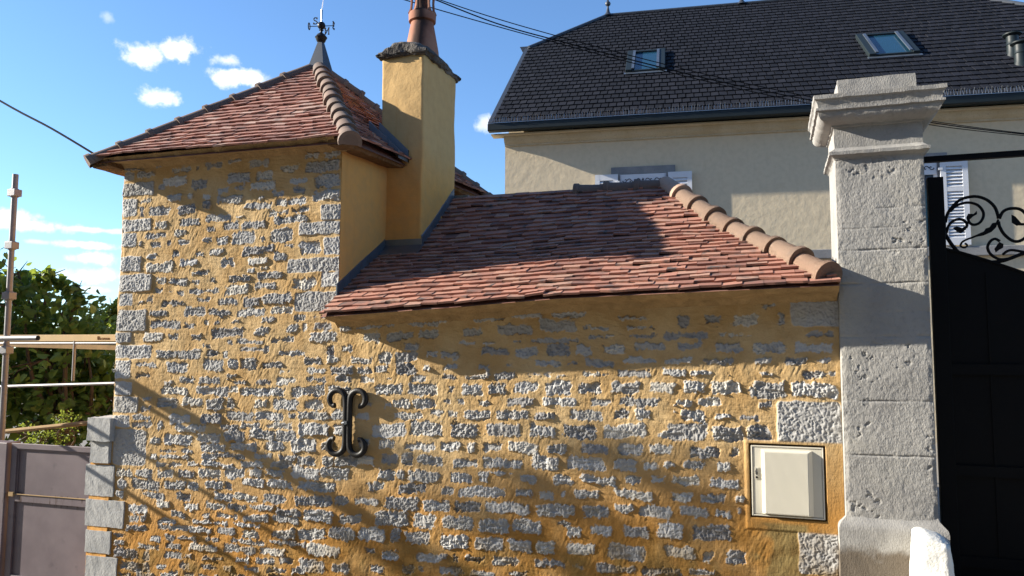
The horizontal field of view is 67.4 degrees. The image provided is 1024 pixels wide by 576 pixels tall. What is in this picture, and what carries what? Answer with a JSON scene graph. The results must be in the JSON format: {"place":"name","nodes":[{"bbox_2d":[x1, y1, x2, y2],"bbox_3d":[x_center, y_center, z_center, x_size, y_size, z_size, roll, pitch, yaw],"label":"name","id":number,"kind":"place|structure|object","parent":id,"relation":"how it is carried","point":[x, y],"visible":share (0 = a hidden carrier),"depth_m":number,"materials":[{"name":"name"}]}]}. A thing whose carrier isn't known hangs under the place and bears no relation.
{"place":"outdoors","nodes":[
{"label":"outdoors","id":0,"kind":"place"},
{"bbox_2d":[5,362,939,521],"bbox_3d":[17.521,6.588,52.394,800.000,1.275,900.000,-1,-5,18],"label":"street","id":1,"kind":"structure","parent":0,"point":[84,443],"depth_m":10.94,"materials":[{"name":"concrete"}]},
{"bbox_2d":[0,440,90,575],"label":"metal gate","id":2,"kind":"structure","parent":1,"relation":"on","point":[43,526],"depth_m":7.37,"materials":[{"name":"metal"}]},
{"bbox_2d":[15,409,80,445],"bbox_3d":[-5.631,2.144,9.243,0.808,1.370,0.512,0,-5,3],"label":"shrub","id":3,"kind":"object","parent":1,"relation":"on","point":[43,438],"visible":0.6,"depth_m":9.28,"materials":[{"name":"green plant"}]},
{"bbox_2d":[0,174,115,439],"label":"scaffold","id":4,"kind":"object","parent":1,"relation":"on","point":[8,342],"visible":0.98,"depth_m":8.29,"materials":[{"name":"grey metal"}]},
{"bbox_2d":[0,247,117,446],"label":"broadleaf tree","id":5,"kind":"object","parent":1,"relation":"on","point":[28,365],"visible":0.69,"depth_m":10.62,"materials":[{"name":"green plant"}]},
{"bbox_2d":[84,415,124,575],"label":"gate pier","id":6,"kind":"structure","parent":1,"relation":"on","point":[103,512],"depth_m":6.99,"materials":[{"name":"grey stone"}]},
{"bbox_2d":[93,297,117,370],"bbox_3d":[-6.790,2.094,13.097,1.646,3.842,1.434,-1,-5,18],"label":"garden tree","id":7,"kind":"object","parent":1,"relation":"on","point":[108,313],"visible":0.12,"depth_m":12.79,"materials":[{"name":"green plant"}]},
{"bbox_2d":[83,0,844,575],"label":"stone outbuilding","id":8,"kind":"structure","parent":1,"relation":"on","point":[611,378],"depth_m":6.25,"materials":[{"name":"stone"}]},
{"bbox_2d":[0,100,93,152],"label":"cable","id":9,"kind":"object","parent":8,"relation":"attached to","point":[47,126],"visible":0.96,"depth_m":7.30,"materials":[{"name":"black rubber"}]},
{"bbox_2d":[308,2,334,73],"bbox_3d":[-2.054,-2.799,8.278,0.266,1.008,0.277,-3,-6,37],"label":"weather vane","id":10,"kind":"object","parent":8,"relation":"on","point":[320,54],"visible":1,"depth_m":8.23,"materials":[{"name":"metal"}]},
{"bbox_2d":[325,387,368,457],"bbox_3d":[-1.340,1.090,6.229,0.382,0.564,0.069,-1,-5,18],"label":"wall anchor","id":11,"kind":"object","parent":8,"relation":"attached to","point":[346,422],"depth_m":6.21,"materials":[{"name":"metal"}]},
{"bbox_2d":[751,444,824,519],"bbox_3d":[1.865,1.311,5.201,0.463,0.473,0.096,-1,-5,18],"label":"meter box","id":12,"kind":"object","parent":8,"relation":"attached to","point":[787,481],"visible":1,"depth_m":5.16,"materials":[{"name":"beige plastic"}]},
{"bbox_2d":[753,447,822,517],"bbox_3d":[1.860,1.310,5.187,0.439,0.448,0.066,-1,-5,18],"label":"door","id":13,"kind":"structure","parent":12,"relation":"in","point":[786,481],"depth_m":5.16,"materials":[{"name":"beige plastic"}]},
{"bbox_2d":[488,0,1023,442],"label":"villa","id":14,"kind":"object","parent":1,"relation":"on","point":[566,117],"visible":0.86,"depth_m":14.26,"materials":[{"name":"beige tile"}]},
{"bbox_2d":[595,165,691,188],"bbox_3d":[2.387,-1.429,13.964,1.740,1.612,0.100,-1,-5,12],"label":"window","id":15,"kind":"structure","parent":14,"relation":"in","point":[618,174],"depth_m":14.04,"materials":[{"name":"white wood"}]},
{"bbox_2d":[924,152,970,246],"bbox_3d":[6.930,-1.491,13.002,1.450,1.612,0.100,-1,-5,12],"label":"window","id":16,"kind":"structure","parent":14,"relation":"in","point":[954,174],"depth_m":12.89,"materials":[{"name":"white wood"}]},
{"bbox_2d":[808,73,949,575],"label":"gate pillar","id":17,"kind":"structure","parent":1,"relation":"on","point":[867,132],"depth_m":5.03,"materials":[{"name":"grey stone"}]},
{"bbox_2d":[909,527,954,575],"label":"guard stone","id":18,"kind":"object","parent":1,"relation":"on","point":[930,553],"visible":1,"depth_m":4.57,"materials":[{"name":"white stone"}]},
{"bbox_2d":[924,150,1023,575],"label":"entrance gate","id":19,"kind":"structure","parent":1,"relation":"on","point":[977,305],"depth_m":5.12,"materials":[{"name":"black metal"}]},
{"bbox_2d":[0,0,1023,353],"label":"sky","id":20,"kind":"structure","parent":0,"point":[100,74],"materials":[{"name":"blue"}]},
{"bbox_2d":[405,0,1023,135],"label":"cable","id":21,"kind":"object","parent":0,"point":[675,73],"visible":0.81,"depth_m":10.16,"materials":[{"name":"black rubber"}]},
{"bbox_2d":[436,0,1023,134],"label":"cable","id":22,"kind":"object","parent":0,"point":[679,71],"visible":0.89,"depth_m":10.13,"materials":[{"name":"black rubber"}]},
{"bbox_2d":[440,0,1023,133],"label":"cable","id":23,"kind":"object","parent":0,"point":[681,68],"visible":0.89,"depth_m":10.14,"materials":[{"name":"black rubber"}]}
]}

